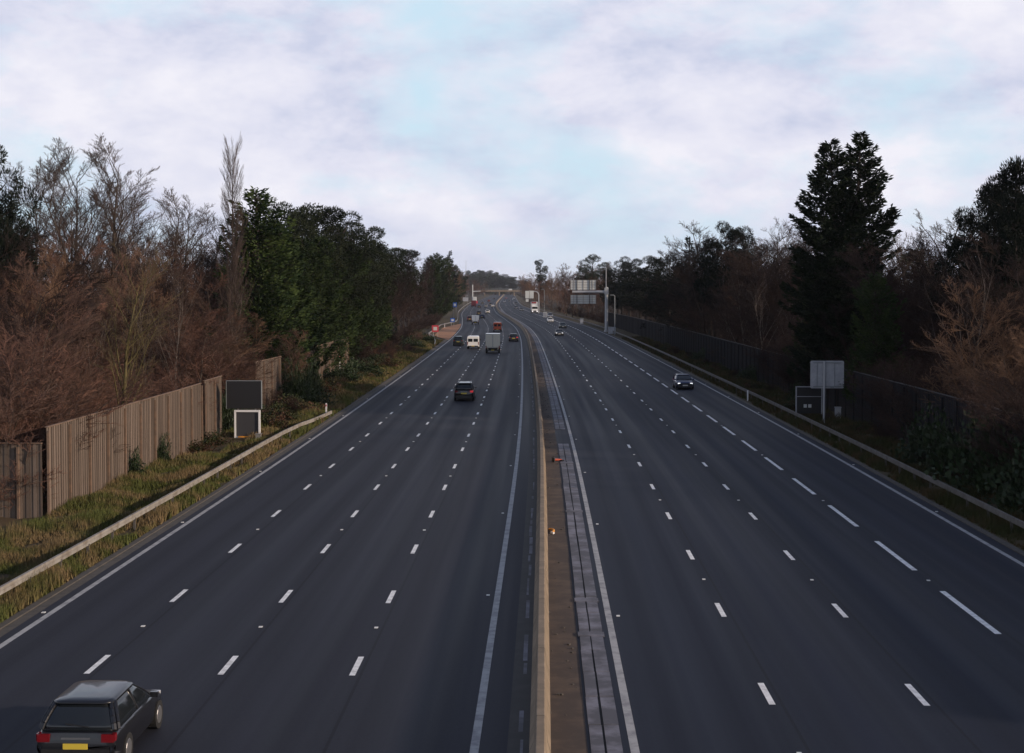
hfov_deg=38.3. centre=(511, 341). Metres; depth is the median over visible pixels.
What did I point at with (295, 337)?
bare tree
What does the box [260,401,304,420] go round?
bramble bush
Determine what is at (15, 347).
shrub
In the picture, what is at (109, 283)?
bare tree
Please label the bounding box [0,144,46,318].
pine tree
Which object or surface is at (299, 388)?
bramble bush
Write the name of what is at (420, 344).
bramble bush
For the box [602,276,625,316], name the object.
pine tree
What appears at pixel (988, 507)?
guardrail
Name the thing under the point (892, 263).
bare tree
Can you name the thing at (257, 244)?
leyland cypress
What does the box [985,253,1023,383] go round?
bare tree
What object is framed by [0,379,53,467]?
shrub
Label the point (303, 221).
pine tree
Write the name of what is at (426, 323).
shrub
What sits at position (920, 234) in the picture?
bare tree
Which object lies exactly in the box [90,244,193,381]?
bare tree
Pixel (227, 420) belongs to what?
bramble bush
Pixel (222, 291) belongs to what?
bare tree
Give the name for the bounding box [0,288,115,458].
bare tree
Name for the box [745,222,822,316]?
bare tree
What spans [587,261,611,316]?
bare tree
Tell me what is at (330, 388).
bramble bush
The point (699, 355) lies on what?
bramble bush
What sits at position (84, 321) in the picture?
bare tree
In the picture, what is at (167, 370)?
shrub
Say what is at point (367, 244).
pine tree
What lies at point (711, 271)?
pine tree
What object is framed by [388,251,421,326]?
bare tree
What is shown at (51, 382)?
shrub
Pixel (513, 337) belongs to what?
car
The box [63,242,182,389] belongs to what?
bare tree
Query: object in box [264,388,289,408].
shrub
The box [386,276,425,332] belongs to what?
bare tree
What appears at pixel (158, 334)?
bare tree
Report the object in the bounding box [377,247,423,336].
pine tree
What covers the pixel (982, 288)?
birch tree
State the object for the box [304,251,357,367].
leyland cypress
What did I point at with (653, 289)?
pine tree
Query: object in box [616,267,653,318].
pine tree
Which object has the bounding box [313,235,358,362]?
leyland cypress
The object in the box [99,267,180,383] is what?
bare tree
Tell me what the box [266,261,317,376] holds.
leyland cypress
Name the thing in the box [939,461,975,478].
shrub
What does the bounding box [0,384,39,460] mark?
shrub
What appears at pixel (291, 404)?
shrub
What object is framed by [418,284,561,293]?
hill
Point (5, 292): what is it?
bare tree
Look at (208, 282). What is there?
bare tree
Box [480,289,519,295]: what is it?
road bridge
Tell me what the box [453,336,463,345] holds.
car
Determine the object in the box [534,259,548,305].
pine tree
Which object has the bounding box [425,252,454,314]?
leyland cypress
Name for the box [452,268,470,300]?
bare tree
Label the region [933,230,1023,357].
bare tree
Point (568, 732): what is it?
central reservation
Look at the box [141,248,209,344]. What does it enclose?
bare tree
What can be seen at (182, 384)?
shrub
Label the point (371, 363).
bramble bush
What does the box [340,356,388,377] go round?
bramble bush
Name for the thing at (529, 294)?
sign gantry
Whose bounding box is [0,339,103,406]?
shrub
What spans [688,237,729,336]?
pine tree
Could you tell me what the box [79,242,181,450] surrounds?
bare tree
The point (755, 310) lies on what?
birch tree
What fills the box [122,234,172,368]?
bare tree
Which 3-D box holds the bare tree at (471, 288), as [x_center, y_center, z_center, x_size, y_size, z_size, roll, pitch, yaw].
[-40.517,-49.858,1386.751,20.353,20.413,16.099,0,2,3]
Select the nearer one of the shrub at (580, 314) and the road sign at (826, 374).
the road sign at (826, 374)
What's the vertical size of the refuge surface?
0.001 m
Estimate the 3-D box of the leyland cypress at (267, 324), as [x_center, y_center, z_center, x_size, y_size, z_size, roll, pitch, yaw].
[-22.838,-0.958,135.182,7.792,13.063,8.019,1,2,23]
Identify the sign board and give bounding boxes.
[795,386,822,414]
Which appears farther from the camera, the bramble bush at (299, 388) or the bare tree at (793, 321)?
the bare tree at (793, 321)
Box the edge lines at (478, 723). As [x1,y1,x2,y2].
[0,297,1023,752]
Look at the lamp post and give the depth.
319.45 m
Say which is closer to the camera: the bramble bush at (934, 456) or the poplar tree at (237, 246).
the bramble bush at (934, 456)
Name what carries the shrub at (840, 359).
on the forest floor at (553, 305)
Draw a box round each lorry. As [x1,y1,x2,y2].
[471,300,475,306]
[531,302,537,312]
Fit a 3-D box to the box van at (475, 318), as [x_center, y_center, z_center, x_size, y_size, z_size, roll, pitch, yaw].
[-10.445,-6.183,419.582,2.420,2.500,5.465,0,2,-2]
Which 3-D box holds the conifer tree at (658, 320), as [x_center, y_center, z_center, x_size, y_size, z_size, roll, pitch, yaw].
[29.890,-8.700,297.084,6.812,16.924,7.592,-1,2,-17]
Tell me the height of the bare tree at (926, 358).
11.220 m
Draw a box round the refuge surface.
[434,324,460,339]
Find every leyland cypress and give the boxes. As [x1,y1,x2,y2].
[198,186,317,392]
[233,218,329,393]
[234,260,301,385]
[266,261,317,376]
[285,237,331,372]
[294,236,344,371]
[297,277,338,365]
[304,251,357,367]
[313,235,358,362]
[413,255,447,316]
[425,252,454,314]
[438,257,459,311]
[442,282,452,315]
[452,264,466,304]
[498,276,508,294]
[782,286,826,380]
[839,272,916,422]
[893,248,930,354]
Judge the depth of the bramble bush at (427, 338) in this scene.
279.44 m
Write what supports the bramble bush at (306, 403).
on the verge at (454, 313)
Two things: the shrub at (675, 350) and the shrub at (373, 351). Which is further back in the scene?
the shrub at (675, 350)
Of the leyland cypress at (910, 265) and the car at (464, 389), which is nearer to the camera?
the car at (464, 389)
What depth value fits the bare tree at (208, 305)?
130.10 m
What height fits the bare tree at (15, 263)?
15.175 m
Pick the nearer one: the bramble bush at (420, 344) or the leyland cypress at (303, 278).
the leyland cypress at (303, 278)
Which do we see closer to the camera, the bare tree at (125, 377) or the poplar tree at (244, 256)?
the bare tree at (125, 377)
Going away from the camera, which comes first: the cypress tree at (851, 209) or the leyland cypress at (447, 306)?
the cypress tree at (851, 209)
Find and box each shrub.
[0,314,93,435]
[0,322,61,384]
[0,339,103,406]
[0,345,166,496]
[0,347,100,421]
[0,366,99,476]
[0,368,78,495]
[0,376,114,511]
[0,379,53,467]
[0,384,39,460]
[1,373,67,486]
[15,373,72,430]
[76,374,130,455]
[85,365,162,434]
[91,378,140,445]
[111,368,218,443]
[135,358,216,398]
[139,350,268,421]
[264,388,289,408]
[277,395,310,412]
[325,374,341,384]
[350,334,376,361]
[358,332,377,357]
[367,348,381,356]
[378,339,401,353]
[378,347,399,359]
[380,330,405,349]
[392,327,411,337]
[399,343,411,350]
[407,331,425,339]
[418,319,431,328]
[428,316,439,325]
[576,310,584,317]
[590,313,601,321]
[597,315,603,322]
[668,346,679,352]
[790,356,845,406]
[819,411,838,418]
[825,351,866,408]
[838,353,978,431]
[858,353,1020,442]
[869,356,973,425]
[873,355,954,413]
[937,368,1012,423]
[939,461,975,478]
[944,365,1023,483]
[948,372,1023,433]
[961,364,1023,435]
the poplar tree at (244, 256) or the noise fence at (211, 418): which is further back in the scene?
the poplar tree at (244, 256)
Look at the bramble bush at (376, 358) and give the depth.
196.72 m
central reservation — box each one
[495,303,536,752]
[496,295,587,752]
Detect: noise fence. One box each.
[0,442,42,518]
[45,383,202,513]
[203,375,221,436]
[255,356,281,408]
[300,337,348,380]
[604,311,835,412]
[837,369,1023,453]
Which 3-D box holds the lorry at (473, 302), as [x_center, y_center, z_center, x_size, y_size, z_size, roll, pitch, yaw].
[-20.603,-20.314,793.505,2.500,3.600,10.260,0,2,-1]
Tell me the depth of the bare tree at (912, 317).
121.19 m
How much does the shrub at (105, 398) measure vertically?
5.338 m
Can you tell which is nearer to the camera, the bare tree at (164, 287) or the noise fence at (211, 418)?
the noise fence at (211, 418)
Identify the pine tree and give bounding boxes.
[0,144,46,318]
[0,191,39,347]
[225,207,318,294]
[233,201,345,277]
[296,203,365,297]
[315,211,393,305]
[326,222,397,309]
[347,222,404,284]
[373,247,425,314]
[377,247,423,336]
[451,276,468,301]
[472,277,490,294]
[484,275,504,294]
[500,276,516,294]
[507,282,519,288]
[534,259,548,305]
[575,254,613,311]
[598,261,630,313]
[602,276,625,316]
[605,256,644,315]
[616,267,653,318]
[617,256,667,319]
[638,274,671,322]
[640,255,684,325]
[651,271,686,314]
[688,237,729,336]
[693,220,752,339]
[710,225,770,322]
[927,205,990,347]
[941,182,1012,330]
[968,179,1022,282]
[973,155,1023,284]
[974,189,1023,333]
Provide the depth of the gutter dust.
61.58 m
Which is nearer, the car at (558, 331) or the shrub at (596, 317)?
the car at (558, 331)
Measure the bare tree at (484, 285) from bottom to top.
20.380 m
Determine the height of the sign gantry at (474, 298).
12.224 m
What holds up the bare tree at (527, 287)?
on the forest floor at (553, 305)
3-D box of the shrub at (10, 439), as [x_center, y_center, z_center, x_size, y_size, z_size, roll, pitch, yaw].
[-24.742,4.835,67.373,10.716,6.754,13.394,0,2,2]
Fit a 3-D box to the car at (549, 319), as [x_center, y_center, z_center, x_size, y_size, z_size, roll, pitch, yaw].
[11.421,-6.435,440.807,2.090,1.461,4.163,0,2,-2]
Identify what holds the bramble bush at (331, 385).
on the verge at (454, 313)
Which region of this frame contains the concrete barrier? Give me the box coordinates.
[495,294,550,752]
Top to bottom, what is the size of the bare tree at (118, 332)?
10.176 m
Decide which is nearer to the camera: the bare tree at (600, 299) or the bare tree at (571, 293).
the bare tree at (600, 299)
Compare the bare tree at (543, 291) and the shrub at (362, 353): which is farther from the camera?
the bare tree at (543, 291)
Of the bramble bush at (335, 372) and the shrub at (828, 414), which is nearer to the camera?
the shrub at (828, 414)
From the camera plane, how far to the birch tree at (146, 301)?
108.16 m
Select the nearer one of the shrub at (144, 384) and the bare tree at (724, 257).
the shrub at (144, 384)
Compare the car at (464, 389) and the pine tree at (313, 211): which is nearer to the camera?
the car at (464, 389)
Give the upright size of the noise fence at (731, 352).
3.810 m
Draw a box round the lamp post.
[613,295,614,334]
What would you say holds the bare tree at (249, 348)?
on the forest floor at (183, 424)
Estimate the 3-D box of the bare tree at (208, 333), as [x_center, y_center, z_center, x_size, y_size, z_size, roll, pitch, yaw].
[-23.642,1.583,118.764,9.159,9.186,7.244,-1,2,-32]
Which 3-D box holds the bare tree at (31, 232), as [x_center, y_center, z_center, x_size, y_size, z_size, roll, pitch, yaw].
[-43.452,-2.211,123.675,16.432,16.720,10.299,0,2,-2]
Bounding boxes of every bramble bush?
[117,446,147,474]
[148,432,171,463]
[172,437,219,452]
[190,428,237,446]
[213,387,233,430]
[246,404,286,415]
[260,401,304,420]
[260,410,290,428]
[266,382,296,402]
[267,393,324,412]
[279,356,307,402]
[291,386,341,404]
[297,365,313,395]
[302,378,343,390]
[304,355,325,396]
[317,378,342,393]
[323,362,364,382]
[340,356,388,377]
[347,358,381,370]
[365,353,394,361]
[369,353,402,367]
[395,334,423,346]
[401,338,427,346]
[407,329,427,338]
[420,334,436,340]
[655,343,678,349]
[687,347,705,360]
[735,363,757,380]
[742,379,767,389]
[779,397,794,411]
[782,379,801,399]
[890,401,974,465]
[904,410,1019,480]
[924,410,1023,499]
[975,436,1023,510]
[994,451,1023,517]
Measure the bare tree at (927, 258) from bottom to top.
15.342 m
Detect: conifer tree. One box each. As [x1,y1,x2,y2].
[446,250,460,307]
[639,260,667,328]
[659,257,682,330]
[666,235,707,331]
[984,164,1023,364]
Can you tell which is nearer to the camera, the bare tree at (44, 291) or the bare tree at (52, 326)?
the bare tree at (52, 326)
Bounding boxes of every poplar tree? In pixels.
[212,133,254,362]
[214,214,263,318]
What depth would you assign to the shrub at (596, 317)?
442.41 m
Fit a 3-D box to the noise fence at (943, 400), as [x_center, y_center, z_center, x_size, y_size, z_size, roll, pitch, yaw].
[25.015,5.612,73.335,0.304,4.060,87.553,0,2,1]
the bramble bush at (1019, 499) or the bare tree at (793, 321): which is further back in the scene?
the bare tree at (793, 321)
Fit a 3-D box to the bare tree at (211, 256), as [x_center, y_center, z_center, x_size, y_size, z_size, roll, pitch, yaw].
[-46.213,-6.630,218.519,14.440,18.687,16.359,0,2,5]
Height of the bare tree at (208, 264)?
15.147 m
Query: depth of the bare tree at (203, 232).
170.18 m
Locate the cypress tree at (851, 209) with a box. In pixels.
[776,131,902,406]
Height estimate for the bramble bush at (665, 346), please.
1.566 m
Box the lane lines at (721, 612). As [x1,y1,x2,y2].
[83,298,1000,705]
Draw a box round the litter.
[537,368,576,714]
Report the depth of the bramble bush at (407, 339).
251.23 m
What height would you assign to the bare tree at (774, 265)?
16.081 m
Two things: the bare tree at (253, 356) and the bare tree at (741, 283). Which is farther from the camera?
the bare tree at (741, 283)
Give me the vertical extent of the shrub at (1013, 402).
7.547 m
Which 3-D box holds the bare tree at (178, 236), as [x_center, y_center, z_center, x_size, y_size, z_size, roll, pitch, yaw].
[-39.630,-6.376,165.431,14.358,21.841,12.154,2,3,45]
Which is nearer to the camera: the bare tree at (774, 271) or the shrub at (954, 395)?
the shrub at (954, 395)
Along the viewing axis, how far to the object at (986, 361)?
88.11 m
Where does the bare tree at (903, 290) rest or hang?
on the forest floor at (553, 305)
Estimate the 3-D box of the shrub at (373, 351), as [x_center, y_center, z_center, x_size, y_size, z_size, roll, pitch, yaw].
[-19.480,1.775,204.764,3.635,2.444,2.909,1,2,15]
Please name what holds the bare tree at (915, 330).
on the forest floor at (553, 305)
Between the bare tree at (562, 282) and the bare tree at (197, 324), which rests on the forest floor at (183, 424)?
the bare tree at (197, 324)
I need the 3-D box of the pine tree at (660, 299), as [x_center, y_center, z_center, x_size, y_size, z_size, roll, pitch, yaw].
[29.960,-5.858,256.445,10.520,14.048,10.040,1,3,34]
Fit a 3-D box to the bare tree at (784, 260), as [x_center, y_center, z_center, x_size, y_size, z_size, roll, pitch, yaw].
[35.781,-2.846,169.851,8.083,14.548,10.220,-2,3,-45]
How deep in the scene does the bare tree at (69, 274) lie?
82.22 m
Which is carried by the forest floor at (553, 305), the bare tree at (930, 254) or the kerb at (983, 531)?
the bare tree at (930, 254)
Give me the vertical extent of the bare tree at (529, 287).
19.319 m
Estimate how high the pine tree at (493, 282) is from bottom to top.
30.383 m
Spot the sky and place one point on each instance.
(505, 136)
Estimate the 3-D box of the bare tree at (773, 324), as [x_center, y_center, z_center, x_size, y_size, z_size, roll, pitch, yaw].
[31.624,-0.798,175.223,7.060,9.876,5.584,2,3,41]
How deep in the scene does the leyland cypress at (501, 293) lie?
2273.82 m
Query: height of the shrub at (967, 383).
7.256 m
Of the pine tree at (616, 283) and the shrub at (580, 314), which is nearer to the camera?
the pine tree at (616, 283)
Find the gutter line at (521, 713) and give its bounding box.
[518,351,534,752]
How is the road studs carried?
on the carriageway at (697, 667)
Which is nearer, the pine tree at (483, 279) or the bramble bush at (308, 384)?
the bramble bush at (308, 384)
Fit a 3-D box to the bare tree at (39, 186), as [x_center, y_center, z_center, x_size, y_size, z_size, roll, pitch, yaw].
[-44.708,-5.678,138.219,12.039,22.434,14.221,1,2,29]
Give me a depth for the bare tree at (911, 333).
112.31 m
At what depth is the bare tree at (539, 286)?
818.30 m
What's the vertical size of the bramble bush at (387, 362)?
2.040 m
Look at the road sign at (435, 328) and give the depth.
312.62 m
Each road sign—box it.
[432,325,438,335]
[810,361,843,422]
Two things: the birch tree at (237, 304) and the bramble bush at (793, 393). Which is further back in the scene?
the bramble bush at (793, 393)
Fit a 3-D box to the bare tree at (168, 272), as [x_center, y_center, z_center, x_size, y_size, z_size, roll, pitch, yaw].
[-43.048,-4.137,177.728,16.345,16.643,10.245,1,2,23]
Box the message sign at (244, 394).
[226,380,261,437]
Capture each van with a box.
[467,336,480,348]
[471,315,479,323]
[485,333,501,352]
[493,322,501,330]
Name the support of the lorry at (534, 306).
on the carriageway at (697, 667)
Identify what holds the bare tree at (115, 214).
on the forest floor at (183, 424)
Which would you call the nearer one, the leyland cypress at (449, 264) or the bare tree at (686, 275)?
the bare tree at (686, 275)
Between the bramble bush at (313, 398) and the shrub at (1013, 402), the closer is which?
the shrub at (1013, 402)
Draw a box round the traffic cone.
[552,457,563,461]
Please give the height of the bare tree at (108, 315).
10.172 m
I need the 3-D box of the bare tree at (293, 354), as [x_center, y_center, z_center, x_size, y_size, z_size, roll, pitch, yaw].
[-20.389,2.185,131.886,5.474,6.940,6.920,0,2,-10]
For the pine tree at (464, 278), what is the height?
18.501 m
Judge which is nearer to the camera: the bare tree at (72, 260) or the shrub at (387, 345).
the bare tree at (72, 260)
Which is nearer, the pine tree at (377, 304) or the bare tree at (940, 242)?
the bare tree at (940, 242)
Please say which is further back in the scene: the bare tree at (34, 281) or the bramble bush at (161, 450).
the bare tree at (34, 281)
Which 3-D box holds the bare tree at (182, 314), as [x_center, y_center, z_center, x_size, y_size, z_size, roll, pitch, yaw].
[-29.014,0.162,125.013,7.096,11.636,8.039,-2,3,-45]
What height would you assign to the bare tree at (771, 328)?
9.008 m
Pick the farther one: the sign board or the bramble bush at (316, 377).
the bramble bush at (316, 377)
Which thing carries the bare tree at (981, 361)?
on the forest floor at (553, 305)
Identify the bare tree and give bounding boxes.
[0,144,138,364]
[0,227,52,331]
[0,242,88,367]
[0,248,101,375]
[0,251,82,349]
[0,257,137,391]
[0,259,122,450]
[0,277,36,375]
[0,280,133,471]
[0,282,109,411]
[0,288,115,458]
[0,299,60,356]
[1,268,74,358]
[4,217,62,309]
[5,285,109,379]
[11,217,57,312]
[15,162,105,284]
[15,294,75,389]
[19,229,134,360]
[21,282,127,384]
[29,137,132,337]
[31,231,156,368]
[32,133,164,386]
[45,291,135,411]
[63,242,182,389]
[65,294,146,394]
[78,170,175,370]
[78,294,164,406]
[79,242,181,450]
[90,242,146,380]
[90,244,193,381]
[92,193,195,377]
[98,232,169,346]
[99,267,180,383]
[100,237,195,387]
[109,255,207,373]
[119,263,196,385]
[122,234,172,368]
[123,296,209,386]
[125,186,214,321]
[134,246,191,363]
[136,276,216,369]
[136,279,199,386]
[140,293,235,397]
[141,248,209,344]
[148,313,274,422]
[156,194,219,309]
[169,269,268,365]
[169,290,225,370]
[170,305,280,382]
[172,327,276,395]
[175,237,221,294]
[179,209,238,306]
[179,278,225,348]
[180,307,256,378]
[186,311,286,397]
[191,255,235,320]
[192,241,225,270]
[195,248,229,311]
[197,335,276,403]
[199,275,240,326]
[220,322,271,379]
[259,329,312,386]
[273,325,308,365]
[381,258,416,326]
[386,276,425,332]
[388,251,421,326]
[391,257,438,328]
[399,269,428,325]
[402,272,429,326]
[407,258,435,319]
[413,276,435,319]
[416,260,439,315]
[442,266,456,291]
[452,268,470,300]
[465,279,478,298]
[468,279,486,294]
[481,281,491,294]
[516,279,534,299]
[518,276,532,299]
[519,275,539,300]
[524,281,542,301]
[525,274,548,306]
[534,282,549,307]
[538,277,560,310]
[542,271,557,307]
[544,263,573,315]
[548,271,563,308]
[552,273,579,310]
[555,268,576,313]
[560,264,600,316]
[563,275,590,317]
[573,262,597,312]
[575,274,608,318]
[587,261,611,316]
[590,267,618,315]
[641,245,721,340]
[657,235,715,333]
[662,220,755,335]
[666,255,722,336]
[687,234,798,342]
[707,240,814,345]
[707,292,758,356]
[710,229,779,338]
[717,295,750,343]
[718,229,813,345]
[723,244,797,345]
[728,308,767,347]
[731,259,802,334]
[734,266,792,342]
[735,239,813,351]
[743,303,784,352]
[744,219,804,341]
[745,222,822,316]
[746,299,801,346]
[760,313,806,377]
[762,318,799,359]
[781,255,805,324]
[829,243,941,369]
[832,237,958,363]
[847,206,992,343]
[877,229,932,297]
[877,264,937,366]
[883,245,903,276]
[891,287,955,375]
[892,285,976,381]
[897,283,937,373]
[899,244,996,371]
[900,281,999,382]
[902,239,1023,373]
[902,243,955,280]
[904,210,967,327]
[910,276,1023,414]
[919,273,1014,397]
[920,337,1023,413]
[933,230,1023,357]
[938,282,1023,384]
[938,319,1023,420]
[944,269,1023,379]
[961,293,1023,388]
[963,307,1023,405]
[966,294,1023,402]
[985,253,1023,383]
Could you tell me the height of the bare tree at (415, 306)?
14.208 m
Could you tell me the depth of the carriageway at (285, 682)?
48.75 m
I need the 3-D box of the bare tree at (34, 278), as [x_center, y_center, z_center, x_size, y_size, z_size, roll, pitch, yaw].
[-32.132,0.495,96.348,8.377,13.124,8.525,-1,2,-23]
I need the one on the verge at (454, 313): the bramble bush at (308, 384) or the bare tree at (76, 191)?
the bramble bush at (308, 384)
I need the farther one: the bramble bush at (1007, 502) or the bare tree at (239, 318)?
the bare tree at (239, 318)
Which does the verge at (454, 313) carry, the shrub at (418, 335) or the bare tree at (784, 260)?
the shrub at (418, 335)
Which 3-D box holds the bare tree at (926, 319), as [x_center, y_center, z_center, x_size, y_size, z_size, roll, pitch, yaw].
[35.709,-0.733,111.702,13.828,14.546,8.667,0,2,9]
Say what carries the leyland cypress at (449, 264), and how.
on the verge at (454, 313)
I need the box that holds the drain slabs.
[500,310,622,752]
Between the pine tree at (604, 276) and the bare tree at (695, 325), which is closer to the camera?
the bare tree at (695, 325)
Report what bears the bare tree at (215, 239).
on the forest floor at (183, 424)
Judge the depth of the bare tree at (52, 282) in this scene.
88.65 m
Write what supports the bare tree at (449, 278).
on the forest floor at (183, 424)
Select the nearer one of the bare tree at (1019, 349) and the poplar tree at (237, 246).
the bare tree at (1019, 349)
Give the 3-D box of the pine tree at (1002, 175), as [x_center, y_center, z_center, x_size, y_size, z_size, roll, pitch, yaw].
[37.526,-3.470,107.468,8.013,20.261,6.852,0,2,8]
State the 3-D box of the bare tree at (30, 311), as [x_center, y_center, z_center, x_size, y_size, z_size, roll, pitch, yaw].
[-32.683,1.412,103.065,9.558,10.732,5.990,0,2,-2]
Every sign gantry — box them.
[472,285,479,302]
[525,291,538,312]
[570,265,608,331]
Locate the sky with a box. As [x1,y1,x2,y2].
[0,0,1023,291]
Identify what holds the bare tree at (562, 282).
on the verge at (618, 330)
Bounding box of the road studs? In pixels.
[41,350,937,752]
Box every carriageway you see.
[0,295,529,752]
[498,295,1023,752]
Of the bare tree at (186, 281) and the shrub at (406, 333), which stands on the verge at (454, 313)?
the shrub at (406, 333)
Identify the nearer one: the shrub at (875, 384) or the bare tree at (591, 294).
the shrub at (875, 384)
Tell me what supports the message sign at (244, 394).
on the verge at (454, 313)
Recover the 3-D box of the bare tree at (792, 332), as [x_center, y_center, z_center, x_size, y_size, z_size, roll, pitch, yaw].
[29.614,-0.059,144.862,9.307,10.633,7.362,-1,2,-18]
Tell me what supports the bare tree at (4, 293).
on the forest floor at (183, 424)
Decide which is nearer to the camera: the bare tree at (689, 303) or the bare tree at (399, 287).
the bare tree at (689, 303)
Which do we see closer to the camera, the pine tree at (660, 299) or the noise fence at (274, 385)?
the noise fence at (274, 385)
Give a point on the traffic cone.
(553, 459)
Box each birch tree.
[68,276,123,394]
[114,262,169,414]
[139,254,206,386]
[193,270,263,365]
[712,260,768,344]
[736,274,790,349]
[912,237,1017,383]
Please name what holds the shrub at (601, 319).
on the forest floor at (553, 305)
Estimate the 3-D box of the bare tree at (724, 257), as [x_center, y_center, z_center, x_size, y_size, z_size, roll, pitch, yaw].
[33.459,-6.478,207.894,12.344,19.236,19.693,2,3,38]
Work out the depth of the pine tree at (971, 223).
111.45 m
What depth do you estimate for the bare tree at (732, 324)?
192.47 m
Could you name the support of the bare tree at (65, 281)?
on the forest floor at (183, 424)
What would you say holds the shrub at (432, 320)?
on the verge at (454, 313)
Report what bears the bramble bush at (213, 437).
on the verge at (454, 313)
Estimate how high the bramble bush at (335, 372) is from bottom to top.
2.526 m
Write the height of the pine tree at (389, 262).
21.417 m
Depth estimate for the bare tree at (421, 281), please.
462.87 m
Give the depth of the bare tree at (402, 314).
306.46 m
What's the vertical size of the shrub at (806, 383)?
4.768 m
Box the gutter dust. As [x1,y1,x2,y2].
[0,340,446,636]
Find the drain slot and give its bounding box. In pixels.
[526,327,606,752]
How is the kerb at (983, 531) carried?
on the carriageway at (697, 667)
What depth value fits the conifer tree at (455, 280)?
674.55 m
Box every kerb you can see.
[0,340,444,629]
[515,296,1023,555]
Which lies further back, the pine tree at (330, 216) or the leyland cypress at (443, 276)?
the leyland cypress at (443, 276)
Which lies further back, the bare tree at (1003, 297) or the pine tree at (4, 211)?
the pine tree at (4, 211)
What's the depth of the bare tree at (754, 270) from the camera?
177.18 m
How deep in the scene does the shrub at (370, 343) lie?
201.18 m
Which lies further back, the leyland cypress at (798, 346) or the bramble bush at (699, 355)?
the bramble bush at (699, 355)
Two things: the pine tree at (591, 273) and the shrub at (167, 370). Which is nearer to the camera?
the shrub at (167, 370)
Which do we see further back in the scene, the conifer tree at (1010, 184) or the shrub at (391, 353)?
the shrub at (391, 353)
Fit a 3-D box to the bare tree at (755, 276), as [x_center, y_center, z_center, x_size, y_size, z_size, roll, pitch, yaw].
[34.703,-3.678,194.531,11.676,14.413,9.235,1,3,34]
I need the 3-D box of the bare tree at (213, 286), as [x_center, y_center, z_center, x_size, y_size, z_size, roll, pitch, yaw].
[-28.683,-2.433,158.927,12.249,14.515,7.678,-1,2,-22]
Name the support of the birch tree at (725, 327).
on the forest floor at (553, 305)
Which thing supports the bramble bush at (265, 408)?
on the verge at (454, 313)
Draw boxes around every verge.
[0,294,490,616]
[515,295,1023,550]
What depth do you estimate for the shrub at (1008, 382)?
79.44 m
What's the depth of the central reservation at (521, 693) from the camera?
45.95 m
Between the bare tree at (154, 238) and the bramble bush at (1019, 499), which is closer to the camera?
the bramble bush at (1019, 499)
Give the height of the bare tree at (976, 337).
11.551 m
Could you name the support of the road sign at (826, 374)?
on the verge at (618, 330)
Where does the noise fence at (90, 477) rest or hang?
on the verge at (454, 313)
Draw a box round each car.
[36,680,162,752]
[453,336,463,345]
[454,381,476,400]
[509,334,517,340]
[547,317,553,321]
[555,329,563,335]
[559,322,566,327]
[673,373,693,388]
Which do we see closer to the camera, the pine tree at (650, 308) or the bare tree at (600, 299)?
the pine tree at (650, 308)
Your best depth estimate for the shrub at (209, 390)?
110.96 m
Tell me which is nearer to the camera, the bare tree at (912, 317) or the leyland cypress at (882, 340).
the leyland cypress at (882, 340)
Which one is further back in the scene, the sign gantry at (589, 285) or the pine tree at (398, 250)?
the sign gantry at (589, 285)
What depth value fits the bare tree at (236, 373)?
107.79 m
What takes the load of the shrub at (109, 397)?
on the forest floor at (183, 424)
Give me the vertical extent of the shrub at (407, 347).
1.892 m
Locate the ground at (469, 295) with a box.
[39,294,604,309]
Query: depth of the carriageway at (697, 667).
51.05 m
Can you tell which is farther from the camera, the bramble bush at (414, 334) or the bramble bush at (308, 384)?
the bramble bush at (414, 334)
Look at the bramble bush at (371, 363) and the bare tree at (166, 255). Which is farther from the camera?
the bramble bush at (371, 363)
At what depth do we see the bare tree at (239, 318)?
116.95 m
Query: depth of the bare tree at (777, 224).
198.19 m
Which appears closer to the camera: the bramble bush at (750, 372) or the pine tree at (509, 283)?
the bramble bush at (750, 372)
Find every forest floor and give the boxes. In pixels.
[42,299,470,488]
[529,299,1006,426]
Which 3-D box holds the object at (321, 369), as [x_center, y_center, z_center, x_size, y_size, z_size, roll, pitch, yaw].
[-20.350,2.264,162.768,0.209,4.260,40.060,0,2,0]
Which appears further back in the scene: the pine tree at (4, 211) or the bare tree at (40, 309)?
the pine tree at (4, 211)
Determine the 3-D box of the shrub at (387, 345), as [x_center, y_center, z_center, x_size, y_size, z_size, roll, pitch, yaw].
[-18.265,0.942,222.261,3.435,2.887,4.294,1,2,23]
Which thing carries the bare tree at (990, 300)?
on the forest floor at (553, 305)
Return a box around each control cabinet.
[608,327,615,333]
[835,407,841,417]
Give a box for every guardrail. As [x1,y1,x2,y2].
[0,410,331,594]
[428,302,470,343]
[519,300,1023,531]
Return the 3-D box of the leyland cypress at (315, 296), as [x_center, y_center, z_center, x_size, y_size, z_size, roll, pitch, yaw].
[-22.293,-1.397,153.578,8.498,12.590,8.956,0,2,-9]
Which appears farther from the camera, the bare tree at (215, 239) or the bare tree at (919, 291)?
the bare tree at (215, 239)

